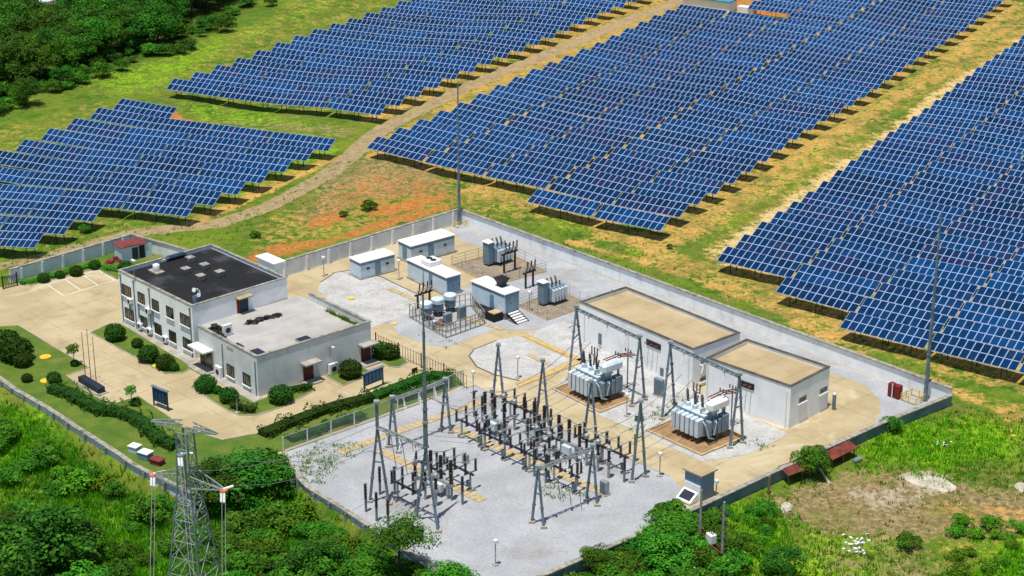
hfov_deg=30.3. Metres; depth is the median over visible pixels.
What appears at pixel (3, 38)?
broadleaf tree
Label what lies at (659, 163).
solar table
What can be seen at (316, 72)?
solar table
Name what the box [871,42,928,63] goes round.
solar table
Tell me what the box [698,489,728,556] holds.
pole transformer
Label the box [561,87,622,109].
solar table
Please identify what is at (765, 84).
solar table
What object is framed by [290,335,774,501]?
gravel weeds
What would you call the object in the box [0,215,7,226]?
solar table
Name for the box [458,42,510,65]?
solar table
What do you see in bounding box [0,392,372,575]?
tall grass
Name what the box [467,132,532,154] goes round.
solar table
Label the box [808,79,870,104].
solar table
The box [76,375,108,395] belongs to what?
stone sign
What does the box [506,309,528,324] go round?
cabin steps
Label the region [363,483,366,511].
surge arrester
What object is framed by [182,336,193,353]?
window
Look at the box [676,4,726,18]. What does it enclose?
solar table
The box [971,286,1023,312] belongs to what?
solar table
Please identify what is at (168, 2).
broadleaf tree
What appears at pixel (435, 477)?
current transformer
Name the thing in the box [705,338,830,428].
switchgear hall
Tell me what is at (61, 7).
broadleaf tree
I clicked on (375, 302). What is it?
gravel bed
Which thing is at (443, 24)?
solar table
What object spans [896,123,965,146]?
solar table
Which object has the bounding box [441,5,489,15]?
solar table
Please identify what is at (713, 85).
solar table
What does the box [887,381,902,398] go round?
fire cabinet
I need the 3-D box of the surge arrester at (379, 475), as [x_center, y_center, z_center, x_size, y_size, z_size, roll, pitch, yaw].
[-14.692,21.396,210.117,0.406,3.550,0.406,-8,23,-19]
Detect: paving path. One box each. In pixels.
[122,322,199,364]
[209,373,261,402]
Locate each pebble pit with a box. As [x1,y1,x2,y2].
[455,256,542,280]
[521,294,579,318]
[557,384,626,409]
[651,422,740,452]
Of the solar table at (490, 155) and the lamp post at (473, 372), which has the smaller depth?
the lamp post at (473, 372)
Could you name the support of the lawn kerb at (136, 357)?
on the concrete yard at (50, 315)
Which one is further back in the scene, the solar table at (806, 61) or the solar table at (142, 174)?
the solar table at (806, 61)
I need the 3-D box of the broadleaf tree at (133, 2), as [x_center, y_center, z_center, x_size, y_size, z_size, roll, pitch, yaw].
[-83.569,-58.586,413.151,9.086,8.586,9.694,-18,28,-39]
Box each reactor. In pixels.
[419,300,432,320]
[431,296,443,315]
[443,292,455,311]
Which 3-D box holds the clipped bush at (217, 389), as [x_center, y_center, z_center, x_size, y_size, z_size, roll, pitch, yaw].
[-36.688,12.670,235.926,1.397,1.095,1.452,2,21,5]
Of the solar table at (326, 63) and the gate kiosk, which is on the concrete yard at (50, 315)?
the gate kiosk
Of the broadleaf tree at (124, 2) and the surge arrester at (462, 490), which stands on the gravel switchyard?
the surge arrester at (462, 490)
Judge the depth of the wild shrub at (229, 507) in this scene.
209.88 m
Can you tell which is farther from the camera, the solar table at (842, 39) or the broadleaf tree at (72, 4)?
the broadleaf tree at (72, 4)
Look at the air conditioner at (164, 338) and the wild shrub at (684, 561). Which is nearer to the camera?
the wild shrub at (684, 561)
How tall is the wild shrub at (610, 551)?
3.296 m
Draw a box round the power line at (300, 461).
[194,441,410,461]
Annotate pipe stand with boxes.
[832,392,835,409]
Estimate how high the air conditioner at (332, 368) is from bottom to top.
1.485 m
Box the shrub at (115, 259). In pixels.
[104,256,121,264]
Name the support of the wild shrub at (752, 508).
on the ground at (704, 234)
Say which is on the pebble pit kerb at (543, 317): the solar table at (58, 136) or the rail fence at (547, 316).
the rail fence at (547, 316)
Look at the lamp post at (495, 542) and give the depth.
195.39 m
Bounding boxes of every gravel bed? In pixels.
[318,270,421,327]
[388,265,610,346]
[470,336,568,379]
[528,321,788,460]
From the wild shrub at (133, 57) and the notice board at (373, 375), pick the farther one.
the wild shrub at (133, 57)
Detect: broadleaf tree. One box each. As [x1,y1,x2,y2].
[0,0,39,19]
[0,14,16,30]
[0,18,14,40]
[0,23,13,43]
[0,41,48,77]
[0,44,17,74]
[0,492,99,575]
[0,504,44,553]
[0,528,51,575]
[2,0,42,17]
[4,31,53,74]
[4,76,42,105]
[5,12,19,21]
[8,15,40,33]
[9,32,53,75]
[12,26,62,76]
[18,45,62,80]
[21,7,69,33]
[25,1,49,23]
[28,514,118,569]
[41,14,69,29]
[44,2,70,18]
[45,37,80,67]
[47,25,64,63]
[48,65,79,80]
[52,22,95,63]
[53,31,96,67]
[55,0,90,8]
[56,559,113,575]
[60,2,101,23]
[67,14,95,56]
[69,8,111,53]
[73,16,121,55]
[78,0,111,19]
[84,0,120,16]
[87,21,132,49]
[101,2,130,41]
[110,0,139,35]
[111,17,131,50]
[116,0,139,5]
[118,5,146,47]
[125,3,179,43]
[126,0,187,41]
[136,0,184,13]
[139,0,188,34]
[175,457,249,502]
[177,0,190,8]
[185,0,192,14]
[203,446,294,501]
[250,449,295,487]
[276,532,349,572]
[330,550,393,575]
[362,509,441,571]
[421,559,479,575]
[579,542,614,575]
[620,529,699,569]
[633,510,698,539]
[762,544,811,575]
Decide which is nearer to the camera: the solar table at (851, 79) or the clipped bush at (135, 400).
the clipped bush at (135, 400)
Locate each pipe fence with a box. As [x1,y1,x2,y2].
[409,293,484,338]
[427,314,478,332]
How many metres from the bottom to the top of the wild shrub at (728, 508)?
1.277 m
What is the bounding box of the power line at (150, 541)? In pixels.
[150,490,151,570]
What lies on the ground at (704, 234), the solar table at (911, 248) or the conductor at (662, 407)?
the solar table at (911, 248)
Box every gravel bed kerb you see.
[321,270,420,295]
[468,340,519,380]
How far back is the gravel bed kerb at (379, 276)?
272.52 m
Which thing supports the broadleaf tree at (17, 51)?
on the ground at (704, 234)
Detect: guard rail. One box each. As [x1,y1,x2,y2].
[453,220,467,228]
[900,388,924,405]
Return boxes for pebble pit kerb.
[451,254,546,281]
[519,293,580,320]
[552,382,630,412]
[646,419,746,455]
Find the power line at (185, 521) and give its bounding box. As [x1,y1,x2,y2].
[180,468,190,575]
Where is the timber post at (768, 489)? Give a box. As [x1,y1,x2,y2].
[767,476,770,494]
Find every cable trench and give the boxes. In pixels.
[335,399,487,454]
[376,449,486,502]
[386,287,447,312]
[452,313,504,330]
[452,425,611,496]
[515,359,579,386]
[522,334,586,360]
[526,353,552,365]
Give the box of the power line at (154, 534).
[153,512,154,575]
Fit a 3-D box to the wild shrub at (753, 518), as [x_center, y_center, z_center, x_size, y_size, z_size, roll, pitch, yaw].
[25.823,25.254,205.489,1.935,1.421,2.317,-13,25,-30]
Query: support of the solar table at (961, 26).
on the ground at (704, 234)
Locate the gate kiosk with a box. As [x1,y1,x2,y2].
[676,460,717,504]
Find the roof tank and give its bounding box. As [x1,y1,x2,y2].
[148,263,164,274]
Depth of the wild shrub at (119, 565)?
195.87 m
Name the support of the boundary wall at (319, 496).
on the ground at (704, 234)
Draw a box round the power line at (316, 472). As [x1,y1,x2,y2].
[239,435,389,485]
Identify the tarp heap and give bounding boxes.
[208,323,226,337]
[243,313,282,324]
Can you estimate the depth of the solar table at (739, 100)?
353.50 m
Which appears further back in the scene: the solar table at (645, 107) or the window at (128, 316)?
the solar table at (645, 107)
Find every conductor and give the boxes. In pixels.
[433,397,480,417]
[505,415,556,428]
[517,337,579,384]
[518,421,565,433]
[526,425,579,439]
[528,342,590,389]
[538,347,601,395]
[580,425,623,443]
[610,374,681,427]
[620,379,692,433]
[631,385,702,438]
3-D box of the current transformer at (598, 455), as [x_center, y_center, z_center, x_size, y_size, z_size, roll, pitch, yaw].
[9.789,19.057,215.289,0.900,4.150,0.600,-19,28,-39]
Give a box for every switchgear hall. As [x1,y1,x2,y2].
[579,286,740,388]
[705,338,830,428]
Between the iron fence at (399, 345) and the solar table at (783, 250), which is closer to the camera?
the iron fence at (399, 345)
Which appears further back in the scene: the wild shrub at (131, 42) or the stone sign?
the wild shrub at (131, 42)
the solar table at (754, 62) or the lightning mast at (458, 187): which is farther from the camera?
the solar table at (754, 62)
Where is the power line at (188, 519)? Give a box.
[183,465,193,572]
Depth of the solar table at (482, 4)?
430.18 m
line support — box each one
[490,343,503,402]
[536,358,549,428]
[581,379,599,449]
[628,398,648,482]
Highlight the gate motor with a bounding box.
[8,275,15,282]
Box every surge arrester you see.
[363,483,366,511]
[374,492,377,520]
[377,466,380,494]
[386,498,389,527]
[392,466,395,494]
[450,472,452,500]
[460,476,463,504]
[472,391,475,415]
[480,395,483,420]
[503,418,505,444]
[526,419,528,445]
[533,449,535,476]
[544,456,547,482]
[576,458,578,486]
[623,454,626,482]
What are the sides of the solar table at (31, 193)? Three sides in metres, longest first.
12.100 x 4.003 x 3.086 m
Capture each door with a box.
[132,247,138,259]
[200,352,212,369]
[236,298,248,312]
[303,365,313,380]
[361,347,370,361]
[375,261,380,273]
[402,246,406,258]
[428,244,433,256]
[429,273,431,285]
[447,278,453,291]
[454,276,459,291]
[490,294,493,307]
[506,295,511,312]
[512,292,518,310]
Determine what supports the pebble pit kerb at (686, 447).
on the concrete yard at (50, 315)
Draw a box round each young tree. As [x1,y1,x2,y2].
[65,343,78,360]
[124,384,136,399]
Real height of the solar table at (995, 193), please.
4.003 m
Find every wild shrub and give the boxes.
[0,76,16,86]
[0,81,11,96]
[0,97,18,108]
[0,101,8,111]
[0,418,20,441]
[0,430,9,449]
[0,466,23,484]
[8,89,28,96]
[10,459,38,470]
[17,96,28,103]
[22,444,64,467]
[27,438,51,452]
[33,69,50,79]
[40,79,63,92]
[42,479,70,497]
[47,565,74,575]
[48,465,72,481]
[54,468,96,494]
[55,58,78,67]
[59,79,74,88]
[61,67,85,82]
[73,73,91,83]
[76,55,87,63]
[76,64,87,72]
[77,542,105,559]
[78,222,92,232]
[80,465,102,477]
[86,61,115,76]
[86,472,116,490]
[87,55,107,66]
[92,48,115,59]
[100,479,128,496]
[101,557,133,575]
[108,52,122,60]
[111,568,138,575]
[112,59,130,70]
[112,540,142,558]
[123,519,141,531]
[124,48,134,55]
[125,37,144,51]
[125,495,172,523]
[126,55,138,61]
[133,552,156,566]
[140,43,162,55]
[148,494,174,511]
[154,43,173,53]
[155,41,169,44]
[156,539,185,553]
[163,31,175,39]
[169,23,190,37]
[172,43,189,53]
[176,513,190,523]
[181,38,198,47]
[183,571,201,575]
[187,26,196,32]
[190,529,207,541]
[195,15,216,29]
[195,29,207,34]
[198,545,217,562]
[205,527,238,547]
[208,496,244,516]
[210,569,254,575]
[213,17,236,30]
[217,541,238,556]
[218,13,236,21]
[221,510,266,534]
[222,548,258,569]
[223,6,232,11]
[228,8,240,15]
[230,538,263,560]
[233,493,268,511]
[233,532,252,541]
[235,484,282,501]
[238,0,254,6]
[245,527,281,541]
[247,535,287,556]
[248,554,275,573]
[249,230,260,237]
[250,500,292,529]
[261,525,280,534]
[263,513,302,536]
[264,0,277,5]
[266,495,283,502]
[266,500,291,516]
[266,551,277,567]
[266,566,294,575]
[273,550,308,570]
[275,481,297,497]
[284,522,303,537]
[286,498,318,520]
[290,562,323,575]
[291,520,324,538]
[297,556,345,575]
[308,543,351,565]
[314,535,345,547]
[315,519,336,535]
[324,561,346,575]
[330,527,347,539]
[336,534,363,550]
[337,549,366,561]
[338,210,347,216]
[352,549,397,573]
[353,540,376,551]
[360,199,377,209]
[380,560,404,575]
[393,555,404,562]
[394,560,423,575]
[412,569,434,575]
[563,571,580,575]
[576,572,592,575]
[593,565,628,575]
[595,550,616,571]
[602,556,639,575]
[610,546,647,573]
[624,546,658,568]
[631,523,658,547]
[633,568,647,575]
[635,567,665,575]
[648,498,685,516]
[648,507,685,522]
[657,543,695,564]
[657,553,696,575]
[666,566,688,575]
[672,566,713,575]
[681,508,698,523]
[683,532,701,551]
[687,518,714,535]
[687,545,720,567]
[694,536,719,562]
[702,506,726,524]
[706,548,748,575]
[710,522,721,532]
[715,533,748,552]
[719,523,737,533]
[720,529,739,537]
[721,504,732,513]
[729,512,739,520]
[736,550,752,563]
[737,532,752,542]
[740,512,759,525]
[741,565,752,573]
[742,504,761,514]
[744,542,764,555]
[753,534,771,544]
[755,499,769,505]
[755,502,781,516]
[756,524,773,536]
[758,516,777,527]
[759,558,779,573]
[878,416,904,430]
[896,530,923,548]
[944,523,967,536]
[944,548,966,561]
[946,561,971,575]
[950,512,975,525]
[961,545,976,554]
[965,526,985,537]
[979,515,1003,529]
[979,560,1003,575]
[990,529,1006,539]
[994,556,1013,565]
[1004,540,1021,548]
[1005,518,1018,526]
[1014,522,1023,532]
[1017,563,1023,573]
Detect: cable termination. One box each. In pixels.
[414,280,432,308]
[501,240,517,273]
[522,259,535,288]
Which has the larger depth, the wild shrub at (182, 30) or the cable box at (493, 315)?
the wild shrub at (182, 30)
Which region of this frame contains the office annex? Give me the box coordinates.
[187,292,380,395]
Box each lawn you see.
[0,325,462,487]
[18,252,164,284]
[92,324,188,372]
[192,385,313,414]
[327,366,367,384]
[379,356,406,366]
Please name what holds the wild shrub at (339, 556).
on the ground at (704, 234)
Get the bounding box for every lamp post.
[234,394,239,413]
[322,256,325,276]
[470,370,475,392]
[492,539,498,566]
[515,356,520,378]
[527,290,531,311]
[624,393,629,416]
[656,451,662,477]
[714,479,718,495]
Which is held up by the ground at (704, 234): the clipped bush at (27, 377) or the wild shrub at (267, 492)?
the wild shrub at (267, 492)
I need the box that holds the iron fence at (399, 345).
[375,332,466,388]
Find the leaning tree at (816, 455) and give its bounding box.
[789,444,830,483]
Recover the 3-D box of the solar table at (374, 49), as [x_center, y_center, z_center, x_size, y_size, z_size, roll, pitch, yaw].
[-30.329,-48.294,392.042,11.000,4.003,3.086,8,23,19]
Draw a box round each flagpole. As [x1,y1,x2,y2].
[81,331,85,374]
[86,328,90,377]
[92,336,96,381]
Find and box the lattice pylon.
[149,419,233,575]
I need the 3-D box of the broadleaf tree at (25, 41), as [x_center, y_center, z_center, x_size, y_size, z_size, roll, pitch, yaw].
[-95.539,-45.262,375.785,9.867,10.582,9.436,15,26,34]
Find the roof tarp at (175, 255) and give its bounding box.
[162,252,185,261]
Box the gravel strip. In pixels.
[450,224,934,423]
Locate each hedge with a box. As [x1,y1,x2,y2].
[18,262,118,284]
[45,374,180,451]
[228,400,258,412]
[256,387,373,437]
[283,410,367,442]
[289,380,315,392]
[367,367,455,399]
[388,372,453,404]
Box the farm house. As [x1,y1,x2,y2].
[24,0,55,4]
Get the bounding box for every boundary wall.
[0,376,195,516]
[8,233,130,280]
[131,233,268,268]
[275,208,462,275]
[283,450,438,574]
[461,209,953,398]
[536,394,953,575]
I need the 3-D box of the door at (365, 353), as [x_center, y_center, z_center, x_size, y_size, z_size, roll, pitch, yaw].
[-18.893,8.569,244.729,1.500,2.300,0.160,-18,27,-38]
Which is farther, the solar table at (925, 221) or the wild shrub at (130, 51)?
the wild shrub at (130, 51)
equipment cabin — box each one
[349,248,395,279]
[397,228,455,262]
[406,255,461,295]
[471,275,519,319]
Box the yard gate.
[1,272,17,288]
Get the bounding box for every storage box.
[127,442,141,454]
[137,448,153,461]
[148,455,165,465]
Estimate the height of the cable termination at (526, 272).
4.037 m
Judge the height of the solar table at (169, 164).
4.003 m
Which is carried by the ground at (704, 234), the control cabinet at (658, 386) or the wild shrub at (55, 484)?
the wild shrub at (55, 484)
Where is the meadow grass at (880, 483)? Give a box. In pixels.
[639,403,1023,575]
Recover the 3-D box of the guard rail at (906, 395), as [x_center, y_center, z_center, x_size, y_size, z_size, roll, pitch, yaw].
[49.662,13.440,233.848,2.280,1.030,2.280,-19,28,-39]
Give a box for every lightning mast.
[422,274,428,448]
[457,83,461,224]
[922,199,942,400]
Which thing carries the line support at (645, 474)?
on the gravel switchyard
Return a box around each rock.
[781,502,792,512]
[900,473,955,491]
[1014,482,1023,491]
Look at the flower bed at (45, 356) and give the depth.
246.24 m
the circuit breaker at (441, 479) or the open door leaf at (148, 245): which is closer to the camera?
the circuit breaker at (441, 479)
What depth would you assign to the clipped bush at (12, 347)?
244.16 m
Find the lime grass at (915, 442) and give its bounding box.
[0,400,1023,575]
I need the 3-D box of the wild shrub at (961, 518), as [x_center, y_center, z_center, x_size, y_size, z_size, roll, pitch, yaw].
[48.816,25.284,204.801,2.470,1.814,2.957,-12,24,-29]
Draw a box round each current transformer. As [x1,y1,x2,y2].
[412,459,418,490]
[423,466,428,499]
[433,472,438,505]
[489,387,494,415]
[501,393,506,419]
[511,398,517,430]
[534,425,539,456]
[546,431,551,451]
[584,433,589,465]
[595,438,600,471]
[605,445,611,477]
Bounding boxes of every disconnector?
[390,465,424,511]
[415,448,448,490]
[442,447,476,491]
[455,405,487,447]
[478,418,511,461]
[498,426,532,469]
[504,388,536,426]
[523,438,557,482]
[529,414,562,456]
[547,449,582,494]
[573,421,607,464]
[598,430,631,473]
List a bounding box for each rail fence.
[451,247,545,277]
[519,280,590,319]
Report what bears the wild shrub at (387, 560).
on the ground at (704, 234)
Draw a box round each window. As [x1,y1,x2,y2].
[121,284,131,297]
[124,307,134,322]
[137,291,145,306]
[140,315,147,328]
[151,298,159,313]
[154,322,161,337]
[165,305,174,320]
[168,329,176,344]
[179,312,189,328]
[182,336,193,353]
[226,363,234,379]
[242,372,251,388]
[699,375,705,383]
[798,394,807,404]
[819,385,828,395]
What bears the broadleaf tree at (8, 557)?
on the ground at (704, 234)
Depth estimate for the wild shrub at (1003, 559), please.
196.94 m
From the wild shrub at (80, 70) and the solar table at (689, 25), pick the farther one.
the solar table at (689, 25)
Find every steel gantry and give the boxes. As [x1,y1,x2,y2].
[367,399,441,533]
[385,377,453,453]
[529,443,600,528]
[566,304,647,406]
[659,340,745,448]
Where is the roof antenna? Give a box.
[192,288,200,302]
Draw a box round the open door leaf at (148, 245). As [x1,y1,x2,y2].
[146,243,151,256]
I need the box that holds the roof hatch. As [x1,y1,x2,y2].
[255,253,285,270]
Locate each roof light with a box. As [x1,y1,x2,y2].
[249,348,264,354]
[295,335,310,341]
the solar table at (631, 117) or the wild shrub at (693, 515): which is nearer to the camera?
the wild shrub at (693, 515)
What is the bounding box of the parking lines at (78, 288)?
[47,270,114,295]
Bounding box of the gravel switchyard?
[288,386,681,575]
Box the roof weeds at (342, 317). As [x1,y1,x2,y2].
[325,308,357,324]
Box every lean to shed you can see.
[778,457,817,484]
[825,440,857,467]
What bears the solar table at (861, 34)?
on the ground at (704, 234)
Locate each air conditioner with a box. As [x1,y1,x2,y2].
[127,297,132,305]
[137,322,142,329]
[145,307,150,315]
[146,327,152,335]
[162,335,167,343]
[214,364,222,377]
[222,323,232,335]
[328,362,337,374]
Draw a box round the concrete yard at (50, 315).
[0,225,932,568]
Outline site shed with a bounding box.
[682,0,756,14]
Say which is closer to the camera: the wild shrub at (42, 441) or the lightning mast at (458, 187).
the wild shrub at (42, 441)
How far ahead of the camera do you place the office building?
251.86 m
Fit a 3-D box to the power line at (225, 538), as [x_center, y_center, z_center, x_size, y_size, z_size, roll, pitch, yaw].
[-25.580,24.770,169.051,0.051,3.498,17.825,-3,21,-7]
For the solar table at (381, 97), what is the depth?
356.69 m
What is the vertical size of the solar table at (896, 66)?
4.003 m
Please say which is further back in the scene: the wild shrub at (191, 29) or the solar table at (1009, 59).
the wild shrub at (191, 29)
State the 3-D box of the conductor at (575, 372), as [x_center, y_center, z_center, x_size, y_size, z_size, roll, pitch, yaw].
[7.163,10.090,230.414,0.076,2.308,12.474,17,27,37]
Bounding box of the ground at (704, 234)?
[0,0,1023,575]
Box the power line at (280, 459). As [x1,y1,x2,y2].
[167,425,373,471]
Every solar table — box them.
[0,150,57,171]
[0,167,30,185]
[0,184,64,202]
[0,199,36,218]
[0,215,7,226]
[0,216,73,244]
[0,231,44,257]
[15,139,82,160]
[21,171,90,190]
[29,202,102,229]
[41,128,107,149]
[49,159,117,177]
[57,189,128,217]
[65,118,131,138]
[74,148,142,166]
[84,177,155,196]
[90,107,154,128]
[99,137,166,155]
[111,166,180,184]
[113,98,176,117]
[122,195,196,224]
[124,127,189,145]
[135,154,205,174]
[147,117,212,134]
[148,183,221,214]
[160,144,228,163]
[166,78,223,98]
[175,173,246,203]
[183,134,251,153]
[190,72,244,87]
[198,162,269,192]
[206,124,273,142]
[211,65,265,80]
[219,86,276,111]
[222,152,292,178]
[231,58,286,72]
[241,79,297,93]
[245,142,314,169]
[252,50,305,65]
[262,72,317,86]
[267,132,335,158]
[271,42,324,57]
[271,93,330,114]
[282,65,336,77]
[290,35,342,49]
[294,85,349,98]
[301,56,355,70]
[309,29,360,42]
[314,78,369,89]
[321,49,373,62]
[326,97,386,122]
[328,23,377,36]
[333,70,388,81]
[339,41,392,54]
[345,18,394,30]
[347,89,405,105]
[353,62,406,73]
[358,35,409,47]
[363,12,411,25]
[367,80,424,97]
[367,136,432,167]
[371,54,424,65]
[376,29,426,41]
[379,7,427,18]
[386,72,442,95]
[389,46,441,57]
[389,127,453,151]
[393,23,442,35]
[395,1,443,12]
[404,64,460,86]
[407,40,458,50]
[410,18,458,28]
[410,119,473,141]
[411,0,457,5]
[423,56,477,76]
[424,33,475,44]
[425,12,474,23]
[425,150,492,182]
[431,110,493,133]
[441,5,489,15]
[441,28,491,38]
[441,49,494,69]
[446,141,512,164]
[451,102,512,124]
[456,0,504,8]
[457,22,506,31]
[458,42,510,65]
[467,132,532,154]
[470,93,531,115]
[472,15,521,25]
[474,36,526,58]
[485,0,516,3]
[485,164,554,191]
[487,9,535,18]
[488,85,548,105]
[488,124,551,146]
[490,30,541,49]
[502,2,550,11]
[506,23,557,44]
[506,115,570,137]
[506,154,574,177]
[507,76,566,96]
[517,0,563,5]
[521,17,571,32]
[524,68,583,88]
[525,105,588,127]
[527,145,593,167]
[527,189,600,223]
[535,10,585,30]
[542,62,599,81]
[543,96,605,118]
[546,136,611,158]
[548,177,620,205]
[550,4,599,24]
[559,55,615,74]
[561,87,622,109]
[564,0,613,16]
[564,127,629,149]
[568,166,639,193]
[575,48,630,67]
[578,80,638,99]
[583,118,647,137]
[588,0,626,13]
[588,157,658,183]
[591,42,645,61]
[593,204,669,238]
[596,73,654,91]
[599,108,663,127]
[605,35,660,53]
[606,147,676,173]
[611,66,669,83]
[614,192,688,223]
[617,98,680,120]
[620,28,674,46]
[625,138,693,164]
[627,59,684,76]
[633,90,695,111]
[633,181,706,212]
[635,22,687,39]
[641,52,698,70]
[642,127,709,153]
[648,15,701,30]
[650,82,711,99]
[652,170,724,201]
[656,45,712,63]
[659,117,725,142]
[663,9,714,25]
[666,75,725,95]
[670,37,726,56]
[670,160,741,187]
[675,108,741,134]
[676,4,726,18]
[681,68,739,87]
[684,30,740,45]
[687,150,758,180]
[692,98,756,123]
[695,60,753,80]
[698,23,752,39]
[704,139,773,168]
[708,90,771,113]
[710,53,767,67]
[712,17,765,34]
[717,246,800,285]
[721,129,788,157]
[722,45,780,65]
[723,83,784,107]
[724,11,777,27]
[735,234,817,271]
[736,37,793,57]
[736,119,804,147]
[737,75,798,99]
[747,0,800,13]
[750,30,805,44]
[752,68,811,92]
[752,110,818,133]
[752,221,833,259]
[761,0,811,13]
[763,24,818,42]
[764,60,825,85]
[767,102,831,126]
[770,211,848,247]
[776,18,829,32]
[776,277,864,319]
[777,52,837,76]
[782,94,845,120]
[786,201,863,236]
[787,12,840,31]
[791,45,849,69]
[794,264,880,300]
[796,87,858,112]
[799,6,851,25]
[801,191,877,224]
[803,37,861,61]
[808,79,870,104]
[810,1,862,19]
[810,250,895,285]
[816,31,872,54]
[816,181,891,214]
[821,0,873,13]
[821,71,883,93]
[827,238,910,272]
[828,25,883,47]
[829,170,904,197]
[834,63,894,85]
[839,19,894,41]
[839,311,933,355]
[843,226,924,260]
[844,160,916,191]
[846,55,906,79]
[851,13,905,35]
[857,150,929,179]
[857,297,949,336]
[858,48,917,70]
[858,215,938,248]
[861,7,915,29]
[870,140,941,169]
[871,1,925,23]
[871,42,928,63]
[873,205,951,232]
[873,283,963,320]
[882,0,934,17]
[882,35,938,56]
[883,131,953,160]
[886,194,964,226]
[889,269,977,301]
[893,30,948,50]
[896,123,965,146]
[899,183,977,209]
[903,24,958,44]
[904,256,991,291]
[908,116,975,138]
[912,171,989,197]
[913,17,968,36]
[918,0,942,10]
[918,244,1004,278]
[919,108,986,129]
[923,11,977,28]
[925,161,1000,185]
[926,332,1023,378]
[931,100,996,122]
[933,4,987,23]
[933,233,1016,260]
[938,151,1011,174]
[941,91,1006,111]
[942,0,996,17]
[942,317,1023,351]
[946,221,1023,248]
[950,141,1022,168]
[951,83,1016,102]
[957,301,1023,331]
[960,209,1023,233]
[962,75,1023,96]
[962,133,1023,160]
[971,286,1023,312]
[972,0,1002,10]
[972,67,1023,80]
[972,198,1023,218]
[973,124,1023,142]
[982,60,1023,72]
[983,186,1023,204]
[984,116,1023,131]
[985,271,1023,293]
[992,54,1023,63]
[994,108,1023,121]
[996,174,1023,190]
[1000,260,1023,276]
[1001,48,1023,56]
[1003,99,1023,111]
[1007,163,1023,177]
[1010,42,1023,49]
[1012,247,1023,261]
[1014,90,1023,100]
[1018,363,1023,372]
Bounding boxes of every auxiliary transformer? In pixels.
[482,236,512,264]
[537,275,567,304]
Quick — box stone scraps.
[841,441,951,554]
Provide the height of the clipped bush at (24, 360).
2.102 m
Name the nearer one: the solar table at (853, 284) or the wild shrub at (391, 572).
the wild shrub at (391, 572)
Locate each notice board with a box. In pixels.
[150,385,168,410]
[362,365,384,392]
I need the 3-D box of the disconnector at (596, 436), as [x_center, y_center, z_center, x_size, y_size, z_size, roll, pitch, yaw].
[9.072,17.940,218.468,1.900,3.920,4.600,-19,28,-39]
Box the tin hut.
[112,237,151,260]
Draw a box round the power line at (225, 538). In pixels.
[225,502,225,575]
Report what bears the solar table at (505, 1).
on the ground at (704, 234)
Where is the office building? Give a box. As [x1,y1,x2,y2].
[118,244,287,358]
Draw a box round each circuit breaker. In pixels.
[427,450,454,498]
[481,392,507,431]
[521,396,547,441]
[555,414,582,460]
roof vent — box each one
[180,266,190,273]
[185,255,195,262]
[195,273,205,280]
[199,262,209,269]
[214,269,224,276]
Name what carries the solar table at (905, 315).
on the ground at (704, 234)
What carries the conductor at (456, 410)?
attached to the disconnector at (479, 438)
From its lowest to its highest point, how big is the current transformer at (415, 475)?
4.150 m
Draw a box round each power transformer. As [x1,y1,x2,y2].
[568,346,636,399]
[671,382,738,439]
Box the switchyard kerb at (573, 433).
[461,385,668,475]
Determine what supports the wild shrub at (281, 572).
on the ground at (704, 234)
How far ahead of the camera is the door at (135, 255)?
279.98 m
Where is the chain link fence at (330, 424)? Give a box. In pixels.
[282,370,463,450]
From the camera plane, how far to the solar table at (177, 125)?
337.92 m
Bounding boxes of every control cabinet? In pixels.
[428,320,438,329]
[443,311,452,326]
[456,304,467,320]
[462,453,470,463]
[496,423,507,437]
[598,479,610,496]
[652,377,664,397]
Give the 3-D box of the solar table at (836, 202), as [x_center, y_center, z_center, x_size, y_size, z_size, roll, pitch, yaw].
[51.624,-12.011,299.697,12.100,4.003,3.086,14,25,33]
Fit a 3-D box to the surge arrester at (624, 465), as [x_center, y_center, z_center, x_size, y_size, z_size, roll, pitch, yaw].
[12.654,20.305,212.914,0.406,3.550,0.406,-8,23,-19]
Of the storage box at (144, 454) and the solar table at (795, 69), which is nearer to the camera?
the storage box at (144, 454)
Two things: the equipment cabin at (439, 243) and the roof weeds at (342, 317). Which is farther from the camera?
the equipment cabin at (439, 243)
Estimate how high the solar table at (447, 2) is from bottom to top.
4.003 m
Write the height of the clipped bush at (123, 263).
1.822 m
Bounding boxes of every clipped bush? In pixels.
[0,328,18,349]
[0,335,34,364]
[12,351,33,367]
[20,373,32,382]
[37,272,49,282]
[46,371,61,382]
[54,270,64,278]
[68,265,83,276]
[70,359,79,366]
[88,259,100,269]
[103,323,126,342]
[117,260,131,268]
[130,397,140,406]
[131,338,143,347]
[136,344,159,363]
[155,353,174,370]
[168,361,179,370]
[193,373,217,393]
[212,385,221,394]
[218,386,239,403]
[267,384,293,405]
[338,358,362,379]
[371,340,387,359]
[381,342,399,359]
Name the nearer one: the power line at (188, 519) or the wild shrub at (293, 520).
the power line at (188, 519)
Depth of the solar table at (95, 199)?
301.31 m
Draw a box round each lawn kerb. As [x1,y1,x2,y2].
[18,325,453,439]
[26,269,116,285]
[90,323,191,373]
[190,384,313,415]
[325,366,367,385]
[378,357,408,367]
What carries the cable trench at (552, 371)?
on the concrete yard at (50, 315)
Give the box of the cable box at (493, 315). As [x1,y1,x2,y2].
[482,307,502,322]
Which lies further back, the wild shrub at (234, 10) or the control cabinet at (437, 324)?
the wild shrub at (234, 10)

